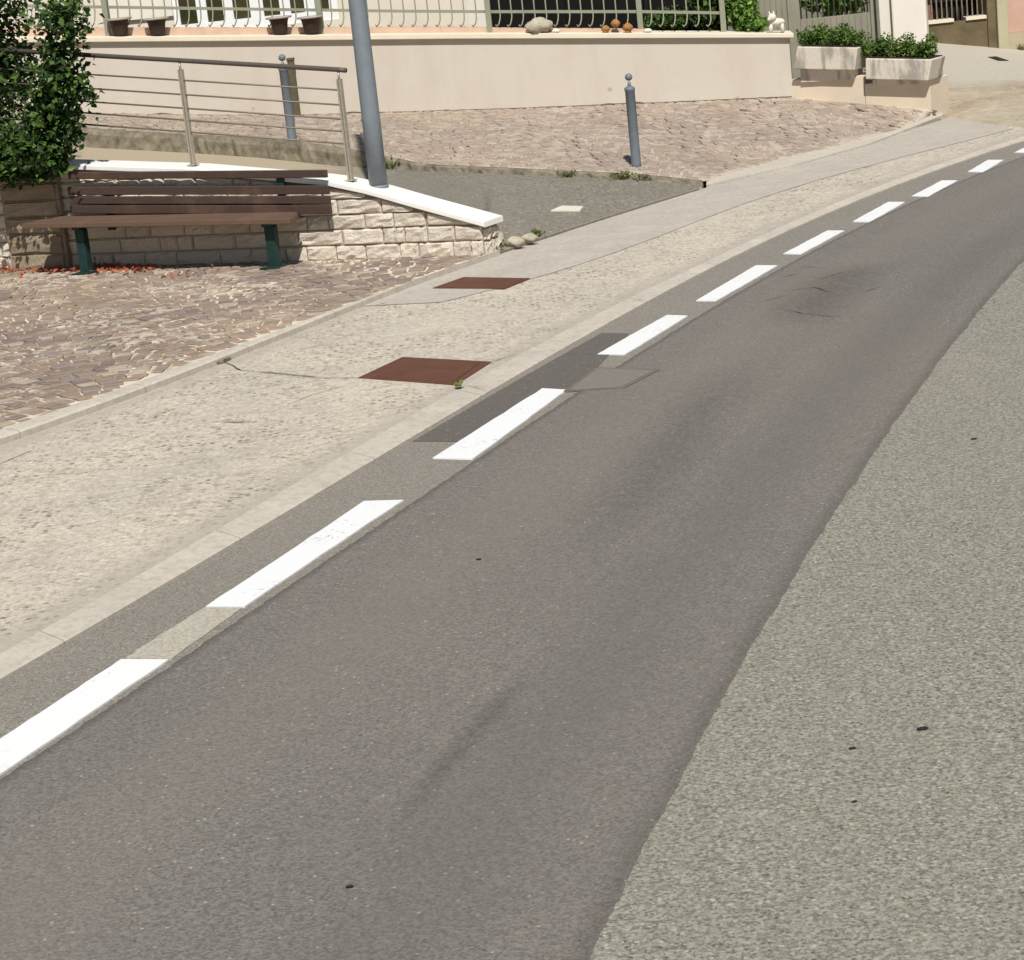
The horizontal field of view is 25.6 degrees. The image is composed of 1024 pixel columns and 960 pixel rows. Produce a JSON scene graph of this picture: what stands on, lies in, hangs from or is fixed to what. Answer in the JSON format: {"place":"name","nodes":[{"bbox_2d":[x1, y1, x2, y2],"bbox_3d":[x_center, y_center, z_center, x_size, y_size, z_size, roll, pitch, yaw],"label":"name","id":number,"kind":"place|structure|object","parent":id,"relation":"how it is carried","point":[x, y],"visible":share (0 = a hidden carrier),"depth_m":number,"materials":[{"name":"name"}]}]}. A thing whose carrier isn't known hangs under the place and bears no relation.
{"place":"outdoors","nodes":[
{"label":"outdoors","id":0,"kind":"place"},
{"bbox_2d":[0,255,481,428],"bbox_3d":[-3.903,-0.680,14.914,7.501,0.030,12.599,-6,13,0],"label":"plaza paving","id":1,"kind":"structure","parent":0,"point":[90,303],"depth_m":16.58,"materials":[{"name":"stone"}]},
{"bbox_2d":[0,177,72,270],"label":"stone pier","id":2,"kind":"structure","parent":1,"relation":"on","point":[37,248],"depth_m":19.82,"materials":[{"name":"beige stone"}]},
{"bbox_2d":[0,263,212,278],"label":"fallen petals","id":3,"kind":"object","parent":1,"relation":"on","point":[138,267],"visible":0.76,"depth_m":19.41,"materials":[{"name":"red plant"}]},
{"bbox_2d":[22,170,331,274],"bbox_3d":[-2.824,-2.186,18.884,2.889,0.845,0.454,1,15,28],"label":"park bench","id":4,"kind":"object","parent":1,"relation":"on","point":[268,218],"visible":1,"depth_m":18.88,"materials":[{"name":"brown wood"}]},
{"bbox_2d":[0,159,502,270],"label":"retaining wall","id":5,"kind":"structure","parent":1,"relation":"on","point":[364,220],"depth_m":18.65,"materials":[{"name":"stone"}]},
{"bbox_2d":[0,48,357,180],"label":"handrail","id":6,"kind":"object","parent":5,"relation":"on","point":[188,131],"visible":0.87,"depth_m":18.87,"materials":[{"name":"metal"}]},
{"bbox_2d":[348,0,388,188],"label":"metal pole","id":7,"kind":"object","parent":5,"relation":"on","point":[370,113],"visible":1,"depth_m":18.18,"materials":[{"name":"grey metal"}]},
{"bbox_2d":[68,147,701,251],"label":"ramp","id":8,"kind":"structure","parent":0,"point":[522,205],"depth_m":20.80,"materials":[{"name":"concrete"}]},
{"bbox_2d":[0,0,104,189],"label":"broadleaf tree","id":9,"kind":"object","parent":8,"relation":"on","point":[34,151],"visible":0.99,"depth_m":19.26,"materials":[{"name":"green plant"}]},
{"bbox_2d":[6,123,702,187],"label":"terrace kerb","id":10,"kind":"structure","parent":8,"relation":"on","point":[296,151],"depth_m":23.19,"materials":[{"name":"stone"}]},
{"bbox_2d":[278,54,296,140],"bbox_3d":[-2.299,-3.887,23.047,0.104,0.932,0.104,-6,13,0],"label":"bollard","id":11,"kind":"object","parent":10,"relation":"on","point":[286,95],"visible":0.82,"depth_m":23.01,"materials":[{"name":"grey metal"}]},
{"bbox_2d":[385,154,401,168],"bbox_3d":[-1.228,-3.164,22.434,0.316,0.138,0.215,-16,17,-36],"label":"grass tuft","id":12,"kind":"object","parent":8,"relation":"on","point":[390,166],"visible":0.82,"depth_m":22.44,"materials":[{"name":"green plant"}]},
{"bbox_2d":[498,231,505,245],"bbox_3d":[-0.136,-1.949,18.416,0.178,0.222,0.162,-6,13,0],"label":"loose stone","id":13,"kind":"object","parent":8,"relation":"on","point":[501,235],"visible":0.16,"depth_m":18.36,"materials":[{"name":"beige stone"}]},
{"bbox_2d":[504,236,524,247],"bbox_3d":[0.022,-1.936,18.325,0.172,0.099,0.124,-6,13,0],"label":"loose stone","id":14,"kind":"object","parent":8,"relation":"on","point":[516,241],"visible":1,"depth_m":18.29,"materials":[{"name":"beige stone"}]},
{"bbox_2d":[521,233,538,242],"bbox_3d":[0.141,-1.983,18.481,0.160,0.083,0.101,-6,13,0],"label":"loose stone","id":15,"kind":"object","parent":8,"relation":"on","point":[529,238],"visible":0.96,"depth_m":18.45,"materials":[{"name":"beige stone"}]},
{"bbox_2d":[526,228,544,234],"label":"grass tuft","id":16,"kind":"object","parent":8,"relation":"on","point":[537,231],"visible":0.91,"depth_m":18.72,"materials":[{"name":"green plant"}]},
{"bbox_2d":[556,169,575,177],"bbox_3d":[0.520,-2.938,21.641,0.190,0.086,0.149,-6,13,0],"label":"grass tuft","id":17,"kind":"object","parent":8,"relation":"on","point":[564,175],"visible":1,"depth_m":21.62,"materials":[{"name":"green plant"}]},
{"bbox_2d":[551,206,583,210],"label":"white slab","id":18,"kind":"structure","parent":8,"relation":"on","point":[570,208],"depth_m":19.94,"materials":[{"name":"paint"}]},
{"bbox_2d":[609,171,636,179],"bbox_3d":[1.048,-2.897,21.450,0.296,0.098,0.180,-6,13,0],"label":"grass tuft","id":19,"kind":"object","parent":8,"relation":"on","point":[623,177],"visible":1,"depth_m":21.43,"materials":[{"name":"green plant"}]},
{"bbox_2d":[628,173,650,180],"bbox_3d":[1.214,-2.872,21.390,0.218,0.085,0.171,-6,13,0],"label":"grass tuft","id":20,"kind":"object","parent":8,"relation":"on","point":[642,178],"visible":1,"depth_m":21.38,"materials":[{"name":"green plant"}]},
{"bbox_2d":[3,97,936,180],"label":"terrace paving","id":21,"kind":"structure","parent":0,"point":[429,145],"depth_m":24.24,"materials":[{"name":"stone"}]},
{"bbox_2d":[286,57,300,114],"bbox_3d":[-2.531,-4.538,26.177,0.090,0.726,0.090,-5,14,3],"label":"wooden stake","id":22,"kind":"object","parent":21,"relation":"on","point":[294,91],"visible":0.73,"depth_m":26.14,"materials":[{"name":"wood"}]},
{"bbox_2d":[3,26,793,115],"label":"garden wall","id":23,"kind":"structure","parent":21,"relation":"on","point":[440,68],"depth_m":26.19,"materials":[{"name":"paint"}]},
{"bbox_2d":[4,0,110,35],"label":"fence bay","id":24,"kind":"object","parent":23,"relation":"on","point":[105,11],"visible":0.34,"depth_m":26.28,"materials":[{"name":"green paint"}]},
{"bbox_2d":[105,17,131,36],"bbox_3d":[-4.561,-5.267,26.191,0.305,0.206,0.310,-6,13,0],"label":"flower pot","id":25,"kind":"object","parent":23,"relation":"on","point":[119,26],"visible":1,"depth_m":26.11,"materials":[{"name":"ceramic"}]},
{"bbox_2d":[143,16,168,35],"bbox_3d":[-4.125,-5.269,26.180,0.305,0.206,0.310,-6,13,0],"label":"flower pot","id":26,"kind":"object","parent":23,"relation":"on","point":[156,25],"visible":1,"depth_m":26.10,"materials":[{"name":"ceramic"}]},
{"bbox_2d":[108,0,323,33],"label":"fence bay","id":27,"kind":"object","parent":23,"relation":"on","point":[317,9],"visible":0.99,"depth_m":26.25,"materials":[{"name":"green paint"}]},
{"bbox_2d":[265,15,291,34],"bbox_3d":[-2.698,-5.274,26.141,0.305,0.206,0.310,-6,13,0],"label":"flower pot","id":28,"kind":"object","parent":23,"relation":"on","point":[279,25],"visible":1,"depth_m":26.07,"materials":[{"name":"ceramic"}]},
{"bbox_2d":[297,15,322,34],"bbox_3d":[-2.332,-5.276,26.131,0.305,0.206,0.310,-6,13,0],"label":"flower pot","id":29,"kind":"object","parent":23,"relation":"on","point":[310,24],"visible":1,"depth_m":26.05,"materials":[{"name":"ceramic"}]},
{"bbox_2d":[322,0,492,32],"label":"fence bay","id":30,"kind":"object","parent":23,"relation":"on","point":[487,11],"visible":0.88,"depth_m":26.20,"materials":[{"name":"green paint"}]},
{"bbox_2d":[524,17,552,33],"bbox_3d":[0.309,-5.248,26.048,0.336,0.206,0.215,-6,13,0],"label":"garden rock","id":31,"kind":"object","parent":23,"relation":"on","point":[537,25],"visible":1,"depth_m":25.98,"materials":[{"name":"beige stone"}]},
{"bbox_2d":[552,29,560,32],"bbox_3d":[0.510,-5.194,26.058,0.109,0.057,0.062,-6,13,0],"label":"white pebble","id":32,"kind":"object","parent":23,"relation":"on","point":[556,30],"visible":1,"depth_m":26.04,"materials":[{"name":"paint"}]},
{"bbox_2d":[491,0,643,28],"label":"fence bay","id":33,"kind":"object","parent":23,"relation":"on","point":[638,10],"visible":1,"depth_m":26.16,"materials":[{"name":"green paint"}]},
{"bbox_2d":[601,25,609,32],"bbox_3d":[1.084,-5.210,26.036,0.097,0.095,0.081,7,18,43],"label":"orange ornament","id":34,"kind":"object","parent":23,"relation":"on","point":[605,28],"visible":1,"depth_m":26.02,"materials":[{"name":"ceramic"}]},
{"bbox_2d":[610,19,619,32],"bbox_3d":[1.199,-5.248,26.025,0.111,0.155,0.087,6,18,41],"label":"orange ornament","id":35,"kind":"object","parent":23,"relation":"on","point":[615,23],"visible":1,"depth_m":26.00,"materials":[{"name":"ceramic"}]},
{"bbox_2d":[622,23,632,32],"bbox_3d":[1.337,-5.226,26.028,0.097,0.114,0.120,-17,17,-38],"label":"orange ornament","id":36,"kind":"object","parent":23,"relation":"on","point":[627,27],"visible":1,"depth_m":26.00,"materials":[{"name":"ceramic"}]},
{"bbox_2d":[643,28,651,32],"bbox_3d":[1.568,-5.192,26.031,0.109,0.057,0.062,-6,13,0],"label":"white pebble","id":37,"kind":"object","parent":23,"relation":"on","point":[647,30],"visible":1,"depth_m":26.02,"materials":[{"name":"stone"}]},
{"bbox_2d":[643,5,692,30],"bbox_3d":[1.853,-5.381,26.532,0.607,0.408,0.627,-6,13,0],"label":"garden shrub","id":38,"kind":"object","parent":23,"relation":"on","point":[657,19],"visible":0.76,"depth_m":26.41,"materials":[{"name":"green plant"}]},
{"bbox_2d":[642,0,726,31],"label":"fence bay","id":39,"kind":"object","parent":23,"relation":"on","point":[721,11],"visible":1,"depth_m":26.13,"materials":[{"name":"green paint"}]},
{"bbox_2d":[725,0,759,30],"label":"garden shrub","id":40,"kind":"object","parent":23,"relation":"on","point":[737,14],"visible":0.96,"depth_m":26.16,"materials":[{"name":"green plant"}]},
{"bbox_2d":[739,13,768,31],"bbox_3d":[2.826,-5.284,26.286,0.371,0.333,0.623,-6,13,0],"label":"garden shrub","id":41,"kind":"object","parent":23,"relation":"on","point":[758,24],"visible":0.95,"depth_m":26.13,"materials":[{"name":"green plant"}]},
{"bbox_2d":[767,11,784,32],"bbox_3d":[3.032,-5.284,25.983,0.224,0.249,0.116,-10,14,-17],"label":"animal figurine","id":42,"kind":"object","parent":23,"relation":"on","point":[773,19],"visible":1,"depth_m":25.95,"materials":[{"name":"white ceramic"}]},
{"bbox_2d":[624,73,641,167],"bbox_3d":[1.166,-3.462,21.776,0.104,0.932,0.104,-6,13,0],"label":"bollard","id":43,"kind":"object","parent":21,"relation":"on","point":[629,89],"visible":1,"depth_m":21.74,"materials":[{"name":"grey metal"}]},
{"bbox_2d":[792,71,873,103],"bbox_3d":[3.776,-4.474,26.210,0.940,0.466,0.600,2,16,31],"label":"planter pedestal","id":44,"kind":"object","parent":21,"relation":"on","point":[851,90],"visible":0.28,"depth_m":25.89,"materials":[{"name":"beige concrete"}]},
{"bbox_2d":[793,44,870,81],"bbox_3d":[3.684,-4.818,25.890,0.811,0.427,0.443,2,16,31],"label":"planter","id":45,"kind":"object","parent":44,"relation":"on","point":[817,62],"visible":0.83,"depth_m":25.74,"materials":[{"name":"concrete"}]},
{"bbox_2d":[796,23,865,45],"bbox_3d":[3.657,-5.107,25.852,0.744,0.288,0.371,2,16,31],"label":"box plant","id":46,"kind":"object","parent":45,"relation":"in","point":[837,35],"visible":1,"depth_m":25.77,"materials":[{"name":"green plant"}]},
{"bbox_2d":[865,68,949,115],"bbox_3d":[4.517,-4.439,25.764,0.781,0.685,0.600,2,16,31],"label":"planter pedestal","id":47,"kind":"object","parent":21,"relation":"on","point":[932,94],"visible":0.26,"depth_m":25.52,"materials":[{"name":"beige concrete"}]},
{"bbox_2d":[866,54,944,85],"bbox_3d":[4.447,-4.653,25.471,0.802,0.338,0.443,2,16,31],"label":"planter","id":48,"kind":"object","parent":47,"relation":"on","point":[881,70],"visible":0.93,"depth_m":25.31,"materials":[{"name":"concrete"}]},
{"bbox_2d":[858,31,939,57],"bbox_3d":[4.366,-4.921,25.470,0.872,0.335,0.365,2,16,31],"label":"box plant","id":49,"kind":"object","parent":48,"relation":"in","point":[910,47],"visible":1,"depth_m":25.39,"materials":[{"name":"green plant"}]},
{"bbox_2d":[0,118,1023,652],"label":"pavement","id":50,"kind":"structure","parent":0,"point":[100,504],"depth_m":12.69,"materials":[{"name":"beige concrete"}]},
{"bbox_2d":[0,250,499,444],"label":"kerb","id":51,"kind":"structure","parent":50,"relation":"on","point":[56,417],"depth_m":14.18,"materials":[{"name":"concrete"}]},
{"bbox_2d":[226,362,352,377],"bbox_3d":[-1.461,-0.679,14.008,0.158,0.001,1.470,-17,17,-39],"label":"pavement crack","id":52,"kind":"object","parent":50,"relation":"on","point":[281,373],"visible":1,"depth_m":13.89,"materials":[{"name":"grey concrete"}]},
{"bbox_2d":[358,357,491,384],"bbox_3d":[-0.503,-0.655,13.508,0.963,0.013,0.602,5,18,40],"label":"inspection cover","id":53,"kind":"object","parent":50,"relation":"on","point":[428,370],"visible":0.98,"depth_m":13.49,"materials":[{"name":"metal"}]},
{"bbox_2d":[454,379,463,386],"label":"grass tuft","id":54,"kind":"object","parent":50,"relation":"on","point":[457,383],"visible":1,"depth_m":12.85,"materials":[{"name":"green plant"}]},
{"bbox_2d":[463,354,513,361],"bbox_3d":[-0.123,-0.732,13.641,0.353,0.001,0.151,-9,14,-12],"label":"pavement crack","id":55,"kind":"object","parent":50,"relation":"on","point":[484,361],"visible":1,"depth_m":13.61,"materials":[{"name":"grey concrete"}]},
{"bbox_2d":[364,117,1012,305],"bbox_3d":[2.235,-2.641,20.533,1.334,0.001,11.198,4,17,36],"label":"pavement smooth strip","id":56,"kind":"object","parent":50,"relation":"on","point":[584,244],"visible":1,"depth_m":19.45,"materials":[{"name":"concrete"}]},
{"bbox_2d":[433,277,529,289],"bbox_3d":[-0.212,-1.461,16.702,0.704,0.013,0.446,4,17,36],"label":"inspection cover","id":57,"kind":"object","parent":56,"relation":"on","point":[493,283],"visible":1,"depth_m":16.65,"materials":[{"name":"metal"}]},
{"bbox_2d":[500,187,702,253],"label":"ramp edge kerb","id":58,"kind":"structure","parent":56,"relation":"on","point":[606,217],"depth_m":19.59,"materials":[{"name":"concrete"}]},
{"bbox_2d":[705,113,942,186],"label":"terrace edge kerb","id":59,"kind":"structure","parent":56,"relation":"on","point":[788,162],"depth_m":22.64,"materials":[{"name":"concrete"}]},
{"bbox_2d":[702,0,880,188],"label":"ground","id":60,"kind":"structure","parent":0,"point":[815,16],"depth_m":53.83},
{"bbox_2d":[0,0,486,26],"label":"house","id":61,"kind":"structure","parent":60,"relation":"on","point":[337,19],"depth_m":28.65,"materials":[{"name":"white paint"}]},
{"bbox_2d":[172,0,338,26],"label":"window","id":62,"kind":"structure","parent":61,"relation":"in","point":[218,15],"depth_m":28.69,"materials":[{"name":"white paint"}]},
{"bbox_2d":[490,0,727,30],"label":"netting screen","id":63,"kind":"object","parent":60,"relation":"on","point":[563,21],"visible":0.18,"depth_m":27.08,"materials":[{"name":"metal"}]},
{"bbox_2d":[684,0,730,30],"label":"garden shrub","id":64,"kind":"object","parent":60,"relation":"on","point":[704,6],"visible":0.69,"depth_m":26.46,"materials":[{"name":"green plant"}]},
{"bbox_2d":[786,0,800,78],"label":"gate post","id":65,"kind":"object","parent":60,"relation":"on","point":[793,15],"depth_m":26.68,"materials":[{"name":"grey metal"}]},
{"bbox_2d":[752,0,789,44],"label":"slat fence","id":66,"kind":"object","parent":65,"relation":"attached to","point":[779,12],"visible":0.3,"depth_m":26.67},
{"bbox_2d":[801,0,868,16],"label":"garden shrub","id":67,"kind":"object","parent":60,"relation":"on","point":[836,6],"visible":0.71,"depth_m":27.29,"materials":[{"name":"green plant"}]},
{"bbox_2d":[799,0,877,70],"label":"garden gate","id":68,"kind":"structure","parent":60,"relation":"on","point":[867,21],"depth_m":27.09,"materials":[{"name":"grey metal"}]},
{"bbox_2d":[928,14,987,46],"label":"yard wall","id":69,"kind":"structure","parent":60,"relation":"on","point":[971,30],"depth_m":33.54,"materials":[{"name":"paint"}]},
{"bbox_2d":[927,0,983,20],"bbox_3d":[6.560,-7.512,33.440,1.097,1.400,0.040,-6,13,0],"label":"yard railing","id":70,"kind":"object","parent":69,"relation":"on","point":[956,9],"visible":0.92,"depth_m":33.55,"materials":[{"name":"metal"}]},
{"bbox_2d":[978,0,1023,49],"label":"pink building","id":71,"kind":"structure","parent":60,"relation":"on","point":[1005,22],"depth_m":33.47,"materials":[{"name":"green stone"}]},
{"bbox_2d":[589,262,1023,959],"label":"road","id":72,"kind":"structure","parent":0,"point":[895,620],"depth_m":6.94,"materials":[{"name":"grey asphalt"}]},
{"bbox_2d":[0,156,1023,959],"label":"asphalt lane","id":73,"kind":"structure","parent":72,"relation":"on","point":[422,728],"depth_m":7.94,"materials":[{"name":"grey asphalt"}]},
{"bbox_2d":[563,367,660,391],"bbox_3d":[0.590,-0.582,12.824,0.429,0.009,0.647,-1,14,19],"label":"asphalt patch","id":74,"kind":"object","parent":73,"relation":"on","point":[601,378],"visible":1,"depth_m":12.79,"materials":[{"name":"grey asphalt"}]},
{"bbox_2d":[0,141,1023,778],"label":"gutter strip","id":75,"kind":"object","parent":72,"relation":"on","point":[410,471],"visible":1,"depth_m":10.36,"materials":[{"name":"concrete"}]},
{"bbox_2d":[0,659,168,774],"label":"road dash","id":76,"kind":"object","parent":75,"relation":"on","point":[35,733],"visible":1,"depth_m":7.99,"materials":[{"name":"paint"}]},
{"bbox_2d":[126,607,242,659],"bbox_3d":[-1.269,0.596,8.780,0.198,0.008,0.629,-1,14,20],"label":"faded road dash","id":77,"kind":"object","parent":75,"relation":"on","point":[176,640],"visible":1,"depth_m":8.75,"materials":[{"name":"paint"}]},
{"bbox_2d":[206,500,403,607],"bbox_3d":[-0.873,0.305,9.810,0.197,0.008,1.634,-1,14,21],"label":"road dash","id":78,"kind":"object","parent":75,"relation":"on","point":[296,559],"visible":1,"depth_m":9.74,"materials":[{"name":"paint"}]},
{"bbox_2d":[433,388,564,459],"bbox_3d":[-0.037,-0.308,11.987,0.228,0.008,1.644,-1,14,20],"label":"road dash","id":79,"kind":"object","parent":75,"relation":"on","point":[478,442],"visible":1,"depth_m":11.84,"materials":[{"name":"paint"}]},
{"bbox_2d":[414,333,628,440],"bbox_3d":[0.204,-0.567,12.954,0.428,0.001,2.901,0,15,22],"label":"asphalt patch","id":80,"kind":"object","parent":75,"relation":"on","point":[566,370],"visible":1,"depth_m":12.86,"materials":[{"name":"grey asphalt"}]},
{"bbox_2d":[598,315,687,354],"bbox_3d":[0.838,-0.911,14.101,0.187,0.008,1.272,0,15,24],"label":"road dash","id":81,"kind":"object","parent":75,"relation":"on","point":[632,342],"visible":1,"depth_m":14.04,"materials":[{"name":"paint"}]},
{"bbox_2d":[696,265,776,301],"bbox_3d":[1.577,-1.375,15.702,0.175,0.008,1.424,0,15,24],"label":"road dash","id":82,"kind":"object","parent":75,"relation":"on","point":[737,282],"visible":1,"depth_m":15.66,"materials":[{"name":"paint"}]},
{"bbox_2d":[783,230,844,254],"bbox_3d":[2.309,-1.814,17.202,0.158,0.008,1.141,1,15,26],"label":"road dash","id":83,"kind":"object","parent":75,"relation":"on","point":[808,245],"visible":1,"depth_m":17.17,"materials":[{"name":"paint"}]},
{"bbox_2d":[853,202,904,222],"bbox_3d":[3.015,-2.200,18.493,0.166,0.008,1.137,0,15,25],"label":"road dash","id":84,"kind":"object","parent":75,"relation":"on","point":[878,212],"visible":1,"depth_m":18.46,"materials":[{"name":"paint"}]},
{"bbox_2d":[912,180,956,196],"bbox_3d":[3.675,-2.531,19.575,0.170,0.008,1.052,1,15,26],"label":"road dash","id":85,"kind":"object","parent":75,"relation":"on","point":[934,188],"visible":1,"depth_m":19.55,"materials":[{"name":"paint"}]},
{"bbox_2d":[968,160,1003,172],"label":"road dash","id":86,"kind":"object","parent":75,"relation":"on","point":[985,166],"visible":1,"depth_m":20.75,"materials":[{"name":"paint"}]},
{"bbox_2d":[1014,148,1023,152],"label":"road dash","id":87,"kind":"object","parent":75,"relation":"on","point":[1021,150],"visible":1,"depth_m":21.61,"materials":[{"name":"paint"}]},
{"bbox_2d":[0,136,1023,680],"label":"kerb","id":88,"kind":"structure","parent":72,"relation":"on","point":[140,586],"depth_m":11.31,"materials":[{"name":"concrete"}]},
{"bbox_2d":[917,726,928,730],"bbox_3d":[1.269,0.768,6.962,0.039,0.012,0.026,-6,13,0],"label":"debris","id":89,"kind":"object","parent":72,"relation":"on","point":[922,728],"visible":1,"depth_m":6.96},
{"bbox_2d":[933,43,1023,127],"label":"alley paving","id":90,"kind":"structure","parent":0,"point":[984,88],"depth_m":28.26,"materials":[{"name":"beige concrete"}]},
{"bbox_2d":[878,0,928,47],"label":"gate pillar","id":91,"kind":"structure","parent":90,"relation":"on","point":[898,18],"depth_m":26.65,"materials":[{"name":"paint"}]},
{"bbox_2d":[988,56,1008,60],"bbox_3d":[6.840,-5.933,31.751,0.155,0.062,0.658,-7,14,-2],"label":"drain cover","id":92,"kind":"object","parent":90,"relation":"on","point":[997,58],"visible":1,"depth_m":31.69,"materials":[{"name":"grey metal"}]}
]}

